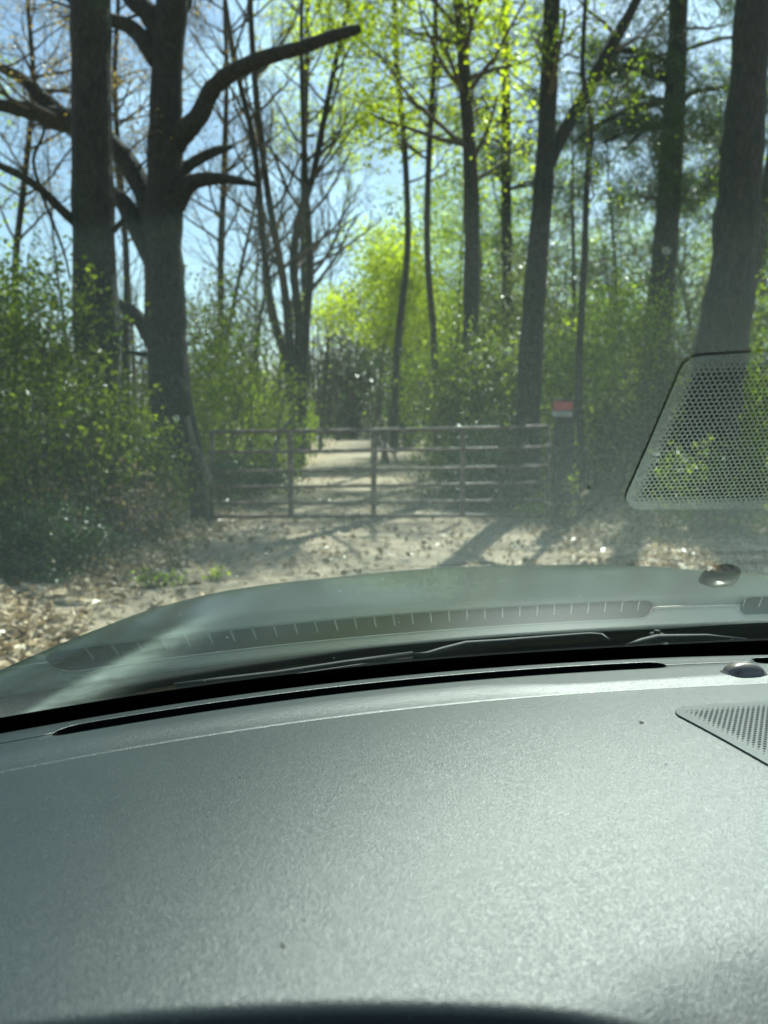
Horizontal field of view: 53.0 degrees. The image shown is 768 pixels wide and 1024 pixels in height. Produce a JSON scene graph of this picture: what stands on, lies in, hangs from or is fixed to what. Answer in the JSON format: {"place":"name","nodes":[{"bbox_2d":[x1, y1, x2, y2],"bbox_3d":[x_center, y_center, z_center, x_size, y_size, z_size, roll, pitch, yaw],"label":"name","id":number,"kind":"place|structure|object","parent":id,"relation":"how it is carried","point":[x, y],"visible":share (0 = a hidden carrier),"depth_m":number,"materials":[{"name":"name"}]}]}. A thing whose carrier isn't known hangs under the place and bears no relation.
{"place":"outdoors","nodes":[
{"label":"outdoors","id":0,"kind":"place"},
{"bbox_2d":[77,433,574,634],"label":"track","id":1,"kind":"structure","parent":0,"point":[242,572],"depth_m":9.89,"materials":[{"name":"beige soil"}]},
{"bbox_2d":[186,542,257,579],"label":"grass tuft","id":2,"kind":"object","parent":1,"relation":"on","point":[216,574],"visible":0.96,"depth_m":7.39,"materials":[{"name":"green"}]},
{"bbox_2d":[0,565,767,1023],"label":"car","id":3,"kind":"object","parent":1,"relation":"on","point":[466,795],"visible":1,"depth_m":0.72,"materials":[{"name":"plastic"}]},
{"bbox_2d":[0,424,767,669],"bbox_3d":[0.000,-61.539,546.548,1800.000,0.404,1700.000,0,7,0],"label":"ground","id":4,"kind":"structure","parent":0,"point":[78,604],"depth_m":9.05,"materials":[{"name":"brown soil"}]},
{"bbox_2d":[0,53,39,350],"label":"leafy tree","id":5,"kind":"object","parent":4,"relation":"on","point":[8,191],"visible":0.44,"depth_m":24.18,"materials":[{"name":"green plant"}]},
{"bbox_2d":[0,114,122,407],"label":"bare tree","id":6,"kind":"object","parent":4,"relation":"on","point":[57,273],"visible":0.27,"depth_m":32.95,"materials":[{"name":"brown plant"}]},
{"bbox_2d":[0,0,128,523],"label":"tree","id":7,"kind":"object","parent":4,"relation":"on","point":[89,218],"visible":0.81,"depth_m":9.86,"materials":[{"name":"brown plant"}]},
{"bbox_2d":[0,463,147,584],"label":"ground ivy","id":8,"kind":"object","parent":4,"relation":"on","point":[44,523],"visible":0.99,"depth_m":7.38,"materials":[{"name":"green"}]},
{"bbox_2d":[0,230,149,493],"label":"shrub","id":9,"kind":"object","parent":4,"relation":"on","point":[7,254],"visible":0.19,"depth_m":10.21,"materials":[{"name":"green plant"}]},
{"bbox_2d":[58,119,146,424],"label":"bare tree","id":10,"kind":"object","parent":4,"relation":"on","point":[132,337],"visible":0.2,"depth_m":39.68,"materials":[{"name":"brown plant"}]},
{"bbox_2d":[11,373,200,538],"bbox_3d":[-3.553,-0.531,9.585,1.783,2.564,2.441,4,8,34],"label":"shrub","id":11,"kind":"object","parent":4,"relation":"on","point":[112,481],"visible":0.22,"depth_m":9.51,"materials":[{"name":"green plant"}]},
{"bbox_2d":[0,407,214,559],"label":"bramble","id":12,"kind":"object","parent":4,"relation":"on","point":[125,509],"visible":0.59,"depth_m":8.29,"materials":[{"name":"green plant"}]},
{"bbox_2d":[0,207,217,557],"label":"shrub","id":13,"kind":"object","parent":4,"relation":"on","point":[43,436],"visible":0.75,"depth_m":8.55,"materials":[{"name":"green plant"}]},
{"bbox_2d":[108,415,209,545],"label":"bramble","id":14,"kind":"object","parent":4,"relation":"on","point":[152,527],"visible":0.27,"depth_m":9.88,"materials":[{"name":"green plant"}]},
{"bbox_2d":[119,525,199,590],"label":"grass tuft","id":15,"kind":"object","parent":4,"relation":"on","point":[163,576],"visible":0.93,"depth_m":7.10,"materials":[{"name":"green plant"}]},
{"bbox_2d":[0,0,361,509],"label":"oak tree","id":16,"kind":"object","parent":4,"relation":"on","point":[166,186],"visible":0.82,"depth_m":12.35,"materials":[{"name":"brown plant"}]},
{"bbox_2d":[172,378,213,521],"bbox_3d":[-2.919,-0.919,11.812,0.633,2.251,0.430,0,7,0],"label":"gate post","id":17,"kind":"object","parent":4,"relation":"on","point":[189,423],"visible":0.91,"depth_m":11.73,"materials":[{"name":"brown wood"}]},
{"bbox_2d":[203,425,552,518],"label":"farm gate","id":18,"kind":"structure","parent":17,"relation":"attached to","point":[373,469],"depth_m":11.59,"materials":[{"name":"grey metal"}]},
{"bbox_2d":[129,248,285,460],"bbox_3d":[-4.795,-3.689,19.690,4.720,6.070,4.648,0,7,0],"label":"shrub","id":19,"kind":"object","parent":4,"relation":"on","point":[196,321],"visible":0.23,"depth_m":19.46,"materials":[{"name":"green plant"}]},
{"bbox_2d":[181,13,309,351],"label":"bare tree","id":20,"kind":"object","parent":4,"relation":"on","point":[242,268],"visible":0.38,"depth_m":25.64,"materials":[{"name":"brown plant"}]},
{"bbox_2d":[148,262,349,498],"bbox_3d":[-3.308,-2.693,16.190,5.132,5.134,4.124,0,7,0],"label":"shrub","id":21,"kind":"object","parent":4,"relation":"on","point":[233,402],"visible":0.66,"depth_m":16.37,"materials":[{"name":"green plant"}]},
{"bbox_2d":[182,0,329,455],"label":"twiggy tree","id":22,"kind":"object","parent":4,"relation":"on","point":[220,256],"visible":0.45,"depth_m":24.56,"materials":[{"name":"grey plant"}]},
{"bbox_2d":[208,151,310,435],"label":"bare tree","id":23,"kind":"object","parent":4,"relation":"on","point":[255,287],"visible":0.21,"depth_m":49.92,"materials":[{"name":"brown plant"}]},
{"bbox_2d":[204,447,317,506],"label":"ground ivy","id":24,"kind":"object","parent":4,"relation":"on","point":[266,478],"visible":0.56,"depth_m":14.05,"materials":[{"name":"green plant"}]},
{"bbox_2d":[270,411,297,469],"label":"dead branch","id":25,"kind":"object","parent":24,"relation":"on","point":[278,437],"visible":0.81,"depth_m":14.40,"materials":[{"name":"brown wood"}]},
{"bbox_2d":[193,70,333,448],"bbox_3d":[-4.906,-9.013,29.777,5.450,14.133,4.484,1,7,11],"label":"bare tree","id":26,"kind":"object","parent":4,"relation":"on","point":[259,316],"visible":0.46,"depth_m":29.48,"materials":[{"name":"brown plant"}]},
{"bbox_2d":[230,429,302,488],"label":"shrub","id":27,"kind":"object","parent":4,"relation":"on","point":[269,456],"visible":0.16,"depth_m":17.74,"materials":[{"name":"green plant"}]},
{"bbox_2d":[212,77,354,435],"bbox_3d":[-4.564,-12.054,37.236,5.900,18.599,7.172,5,8,36],"label":"bare tree","id":28,"kind":"object","parent":4,"relation":"on","point":[267,321],"visible":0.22,"depth_m":37.47,"materials":[{"name":"brown plant"}]},
{"bbox_2d":[264,276,315,410],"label":"bare tree","id":29,"kind":"object","parent":4,"relation":"on","point":[277,365],"visible":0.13,"depth_m":78.80,"materials":[{"name":"brown plant"}]},
{"bbox_2d":[184,0,400,475],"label":"bare tree","id":30,"kind":"object","parent":4,"relation":"on","point":[292,352],"visible":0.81,"depth_m":20.93,"materials":[{"name":"grey plant"}]},
{"bbox_2d":[278,389,321,461],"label":"shrub","id":31,"kind":"object","parent":4,"relation":"on","point":[309,422],"visible":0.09,"depth_m":29.84,"materials":[{"name":"green plant"}]},
{"bbox_2d":[245,0,384,449],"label":"spring tree","id":32,"kind":"object","parent":4,"relation":"on","point":[303,275],"visible":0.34,"depth_m":31.79,"materials":[{"name":"green plant"}]},
{"bbox_2d":[278,153,375,449],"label":"bare tree","id":33,"kind":"object","parent":4,"relation":"on","point":[325,384],"visible":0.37,"depth_m":43.33,"materials":[{"name":"brown plant"}]},
{"bbox_2d":[311,263,390,438],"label":"evergreen tree","id":34,"kind":"object","parent":4,"relation":"on","point":[352,418],"visible":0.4,"depth_m":74.59,"materials":[{"name":"green plant"}]},
{"bbox_2d":[275,203,462,463],"bbox_3d":[-0.441,-6.526,28.081,7.619,9.576,5.680,0,7,0],"label":"young tree","id":35,"kind":"object","parent":4,"relation":"on","point":[392,293],"visible":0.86,"depth_m":27.97,"materials":[{"name":"green plant"}]},
{"bbox_2d":[0,457,767,668],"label":"fallen leaves","id":36,"kind":"object","parent":4,"relation":"on","point":[39,645],"depth_m":8.44,"materials":[{"name":"brown plant"}]},
{"bbox_2d":[0,226,767,440],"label":"wood","id":37,"kind":"object","parent":4,"relation":"on","point":[328,401],"visible":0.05,"depth_m":71.18,"materials":[{"name":"green plant"}]},
{"bbox_2d":[0,364,767,506],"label":"undergrowth","id":38,"kind":"object","parent":4,"relation":"on","point":[652,439],"visible":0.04,"depth_m":16.86,"materials":[{"name":"green plant"}]},
{"bbox_2d":[0,0,148,459],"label":"twiggy tree","id":39,"kind":"object","parent":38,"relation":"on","point":[22,195],"visible":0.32,"depth_m":18.09,"materials":[{"name":"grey plant"}]},
{"bbox_2d":[0,0,248,432],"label":"twiggy tree","id":40,"kind":"object","parent":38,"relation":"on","point":[120,179],"visible":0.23,"depth_m":17.14,"materials":[{"name":"brown plant"}]},
{"bbox_2d":[276,0,495,453],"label":"spring tree","id":41,"kind":"object","parent":4,"relation":"on","point":[400,312],"visible":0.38,"depth_m":23.11,"materials":[{"name":"green plant"}]},
{"bbox_2d":[324,187,460,446],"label":"evergreen tree","id":42,"kind":"object","parent":4,"relation":"on","point":[389,387],"visible":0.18,"depth_m":48.53,"materials":[{"name":"green plant"}]},
{"bbox_2d":[351,223,442,416],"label":"leafy tree","id":43,"kind":"object","parent":4,"relation":"on","point":[412,318],"visible":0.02,"depth_m":60.05,"materials":[{"name":"green plant"}]},
{"bbox_2d":[364,176,463,455],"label":"leafy tree","id":44,"kind":"object","parent":4,"relation":"on","point":[437,229],"visible":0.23,"depth_m":35.41,"materials":[{"name":"green plant"}]},
{"bbox_2d":[295,0,536,452],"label":"spring tree","id":45,"kind":"object","parent":4,"relation":"on","point":[427,253],"visible":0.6,"depth_m":20.05,"materials":[{"name":"green plant"}]},
{"bbox_2d":[357,307,500,459],"bbox_3d":[2.567,-4.986,30.909,5.818,6.530,6.100,-5,8,-36],"label":"shrub","id":46,"kind":"object","parent":4,"relation":"on","point":[410,379],"visible":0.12,"depth_m":30.55,"materials":[{"name":"green plant"}]},
{"bbox_2d":[405,377,490,477],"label":"shrub","id":47,"kind":"object","parent":4,"relation":"on","point":[430,455],"visible":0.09,"depth_m":21.55,"materials":[{"name":"green plant"}]},
{"bbox_2d":[325,0,575,471],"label":"tree","id":48,"kind":"object","parent":4,"relation":"on","point":[462,78],"visible":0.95,"depth_m":15.85,"materials":[{"name":"green plant"}]},
{"bbox_2d":[398,165,512,419],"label":"leafy tree","id":49,"kind":"object","parent":4,"relation":"on","point":[455,270],"visible":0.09,"depth_m":40.59,"materials":[{"name":"green plant"}]},
{"bbox_2d":[399,364,515,496],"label":"shrub","id":50,"kind":"object","parent":4,"relation":"on","point":[428,490],"visible":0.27,"depth_m":16.51,"materials":[{"name":"green plant"}]},
{"bbox_2d":[398,109,524,423],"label":"leafy tree","id":51,"kind":"object","parent":4,"relation":"on","point":[460,259],"visible":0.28,"depth_m":33.57,"materials":[{"name":"green plant"}]},
{"bbox_2d":[437,183,532,361],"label":"pine tree","id":52,"kind":"object","parent":4,"relation":"on","point":[482,233],"visible":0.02,"depth_m":48.00,"materials":[{"name":"green plant"}]},
{"bbox_2d":[419,401,552,509],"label":"shrub","id":53,"kind":"object","parent":4,"relation":"on","point":[489,437],"visible":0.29,"depth_m":13.64,"materials":[{"name":"green plant"}]},
{"bbox_2d":[411,87,567,400],"bbox_3d":[4.566,-9.715,32.502,6.871,14.931,6.370,-2,7,-18],"label":"leafy tree","id":54,"kind":"object","parent":4,"relation":"on","point":[454,239],"visible":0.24,"depth_m":32.31,"materials":[{"name":"green plant"}]},
{"bbox_2d":[393,297,586,498],"bbox_3d":[2.135,-2.126,15.352,3.861,4.214,3.090,4,8,34],"label":"shrub","id":55,"kind":"object","parent":4,"relation":"on","point":[483,385],"visible":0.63,"depth_m":15.27,"materials":[{"name":"green plant"}]},
{"bbox_2d":[421,433,577,511],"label":"shrub","id":56,"kind":"object","parent":4,"relation":"on","point":[493,492],"visible":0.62,"depth_m":13.32,"materials":[{"name":"green plant"}]},
{"bbox_2d":[421,121,581,414],"bbox_3d":[4.996,-8.817,30.775,6.273,13.399,5.899,-3,7,-28],"label":"leafy tree","id":57,"kind":"object","parent":4,"relation":"on","point":[498,240],"visible":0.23,"depth_m":29.76,"materials":[{"name":"green plant"}]},
{"bbox_2d":[413,0,595,452],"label":"pine tree","id":58,"kind":"object","parent":4,"relation":"on","point":[503,170],"visible":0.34,"depth_m":24.62,"materials":[{"name":"green plant"}]},
{"bbox_2d":[430,209,608,480],"bbox_3d":[3.168,-3.713,18.502,4.512,6.884,4.634,0,7,0],"label":"shrub","id":59,"kind":"object","parent":4,"relation":"on","point":[517,303],"visible":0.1,"depth_m":18.10,"materials":[{"name":"green plant"}]},
{"bbox_2d":[511,490,550,519],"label":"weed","id":60,"kind":"object","parent":4,"relation":"on","point":[540,508],"visible":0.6,"depth_m":12.22,"materials":[{"name":"green"}]},
{"bbox_2d":[460,132,622,376],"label":"pine tree","id":61,"kind":"object","parent":4,"relation":"on","point":[566,248],"visible":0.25,"depth_m":28.47,"materials":[{"name":"green plant"}]},
{"bbox_2d":[490,177,596,340],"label":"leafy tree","id":62,"kind":"object","parent":4,"relation":"on","point":[556,256],"visible":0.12,"depth_m":46.40,"materials":[{"name":"green plant"}]},
{"bbox_2d":[544,398,574,528],"bbox_3d":[2.503,-0.637,10.984,0.324,1.952,0.432,0,7,0],"label":"gate post","id":63,"kind":"object","parent":4,"relation":"on","point":[562,446],"visible":0.88,"depth_m":10.78,"materials":[{"name":"brown wood"}]},
{"bbox_2d":[553,402,572,416],"bbox_3d":[2.475,-1.425,10.656,0.270,0.208,0.008,0,7,0],"label":"warning sign","id":64,"kind":"object","parent":63,"relation":"attached to","point":[562,405],"visible":1,"depth_m":10.65,"materials":[{"name":"red metal"}]},
{"bbox_2d":[518,197,622,398],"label":"leafy tree","id":65,"kind":"object","parent":4,"relation":"on","point":[579,249],"visible":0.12,"depth_m":38.57,"materials":[{"name":"green plant"}]},
{"bbox_2d":[558,452,584,534],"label":"weed","id":66,"kind":"object","parent":4,"relation":"on","point":[575,486],"visible":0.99,"depth_m":10.36,"materials":[{"name":"green"}]},
{"bbox_2d":[490,45,654,397],"bbox_3d":[6.333,-8.205,25.358,5.834,13.346,6.715,-2,7,-21],"label":"pine tree","id":67,"kind":"object","parent":4,"relation":"on","point":[572,245],"visible":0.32,"depth_m":24.53,"materials":[{"name":"green plant"}]},
{"bbox_2d":[476,278,675,501],"bbox_3d":[3.732,-2.394,14.816,4.348,4.524,3.778,0,7,0],"label":"shrub","id":68,"kind":"object","parent":4,"relation":"on","point":[565,374],"visible":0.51,"depth_m":14.48,"materials":[{"name":"green plant"}]},
{"bbox_2d":[500,0,667,512],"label":"forked tree","id":69,"kind":"object","parent":4,"relation":"on","point":[551,141],"visible":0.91,"depth_m":12.45,"materials":[{"name":"brown plant"}]},
{"bbox_2d":[579,488,588,531],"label":"dead sprig","id":70,"kind":"object","parent":4,"relation":"on","point":[584,493],"visible":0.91,"depth_m":10.25,"materials":[{"name":"brown plant"}]},
{"bbox_2d":[518,0,663,512],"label":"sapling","id":71,"kind":"object","parent":4,"relation":"on","point":[587,177],"visible":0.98,"depth_m":11.55,"materials":[{"name":"brown wood"}]},
{"bbox_2d":[530,153,654,403],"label":"leafy tree","id":72,"kind":"object","parent":4,"relation":"on","point":[623,239],"visible":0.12,"depth_m":36.58,"materials":[{"name":"green plant"}]},
{"bbox_2d":[564,180,637,437],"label":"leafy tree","id":73,"kind":"object","parent":4,"relation":"on","point":[593,263],"visible":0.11,"depth_m":55.12,"materials":[{"name":"green plant"}]},
{"bbox_2d":[543,394,661,492],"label":"shrub","id":74,"kind":"object","parent":4,"relation":"on","point":[595,487],"visible":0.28,"depth_m":14.85,"materials":[{"name":"green plant"}]},
{"bbox_2d":[521,88,698,402],"bbox_3d":[8.037,-7.970,27.503,6.138,12.456,5.628,-2,7,-17],"label":"pine tree","id":75,"kind":"object","parent":4,"relation":"on","point":[614,242],"visible":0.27,"depth_m":26.98,"materials":[{"name":"green plant"}]},
{"bbox_2d":[541,247,695,486],"bbox_3d":[5.127,-2.845,16.697,4.509,5.554,4.010,0,7,0],"label":"shrub","id":76,"kind":"object","parent":4,"relation":"on","point":[644,316],"visible":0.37,"depth_m":16.26,"materials":[{"name":"green plant"}]},
{"bbox_2d":[577,24,728,327],"bbox_3d":[11.449,-11.127,32.307,6.635,17.673,6.068,0,7,-3],"label":"bare tree","id":77,"kind":"object","parent":4,"relation":"on","point":[679,229],"visible":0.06,"depth_m":31.50,"materials":[{"name":"green plant"}]},
{"bbox_2d":[556,0,767,468],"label":"pine tree","id":78,"kind":"object","parent":4,"relation":"on","point":[668,148],"visible":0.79,"depth_m":18.62,"materials":[{"name":"green plant"}]},
{"bbox_2d":[609,156,714,384],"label":"leafy tree","id":79,"kind":"object","parent":4,"relation":"on","point":[678,318],"visible":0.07,"depth_m":42.51,"materials":[{"name":"green plant"}]},
{"bbox_2d":[621,86,714,341],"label":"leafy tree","id":80,"kind":"object","parent":4,"relation":"on","point":[686,316],"visible":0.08,"depth_m":29.73,"materials":[{"name":"green plant"}]},
{"bbox_2d":[575,346,766,498],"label":"shrub","id":81,"kind":"object","parent":4,"relation":"on","point":[640,407],"visible":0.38,"depth_m":13.59,"materials":[{"name":"green plant"}]},
{"bbox_2d":[586,281,767,496],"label":"shrub","id":82,"kind":"object","parent":4,"relation":"on","point":[684,367],"visible":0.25,"depth_m":13.85,"materials":[{"name":"green plant"}]},
{"bbox_2d":[603,413,767,537],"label":"shrub","id":83,"kind":"object","parent":4,"relation":"on","point":[724,519],"visible":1,"depth_m":9.58,"materials":[{"name":"green plant"}]},
{"bbox_2d":[629,82,767,379],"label":"pine tree","id":84,"kind":"object","parent":4,"relation":"on","point":[681,243],"visible":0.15,"depth_m":23.40,"materials":[{"name":"green plant"}]},
{"bbox_2d":[641,0,767,512],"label":"pine tree","id":85,"kind":"object","parent":4,"relation":"on","point":[714,395],"visible":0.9,"depth_m":11.39,"materials":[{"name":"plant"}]},
{"bbox_2d":[643,1,767,451],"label":"pine tree","id":86,"kind":"object","parent":4,"relation":"on","point":[694,257],"visible":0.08,"depth_m":26.99,"materials":[{"name":"green plant"}]},
{"bbox_2d":[667,275,767,498],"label":"shrub","id":87,"kind":"object","parent":4,"relation":"on","point":[750,413],"visible":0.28,"depth_m":13.03,"materials":[{"name":"green plant"}]},
{"bbox_2d":[675,16,767,488],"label":"tree","id":88,"kind":"object","parent":4,"relation":"on","point":[762,236],"visible":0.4,"depth_m":15.42,"materials":[{"name":"green plant"}]},
{"bbox_2d":[678,225,767,392],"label":"leafy tree","id":89,"kind":"object","parent":4,"relation":"on","point":[706,259],"visible":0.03,"depth_m":36.56,"materials":[{"name":"green plant"}]},
{"bbox_2d":[700,121,767,339],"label":"pine tree","id":90,"kind":"object","parent":4,"relation":"on","point":[765,261],"visible":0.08,"depth_m":23.68,"materials":[{"name":"green plant"}]},
{"bbox_2d":[753,156,767,406],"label":"leafy tree","id":91,"kind":"object","parent":4,"relation":"on","point":[765,334],"visible":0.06,"depth_m":33.46,"materials":[{"name":"green plant"}]},
{"bbox_2d":[0,0,767,422],"label":"sky","id":92,"kind":"structure","parent":0,"point":[195,231],"materials":[{"name":"blue"}]}
]}

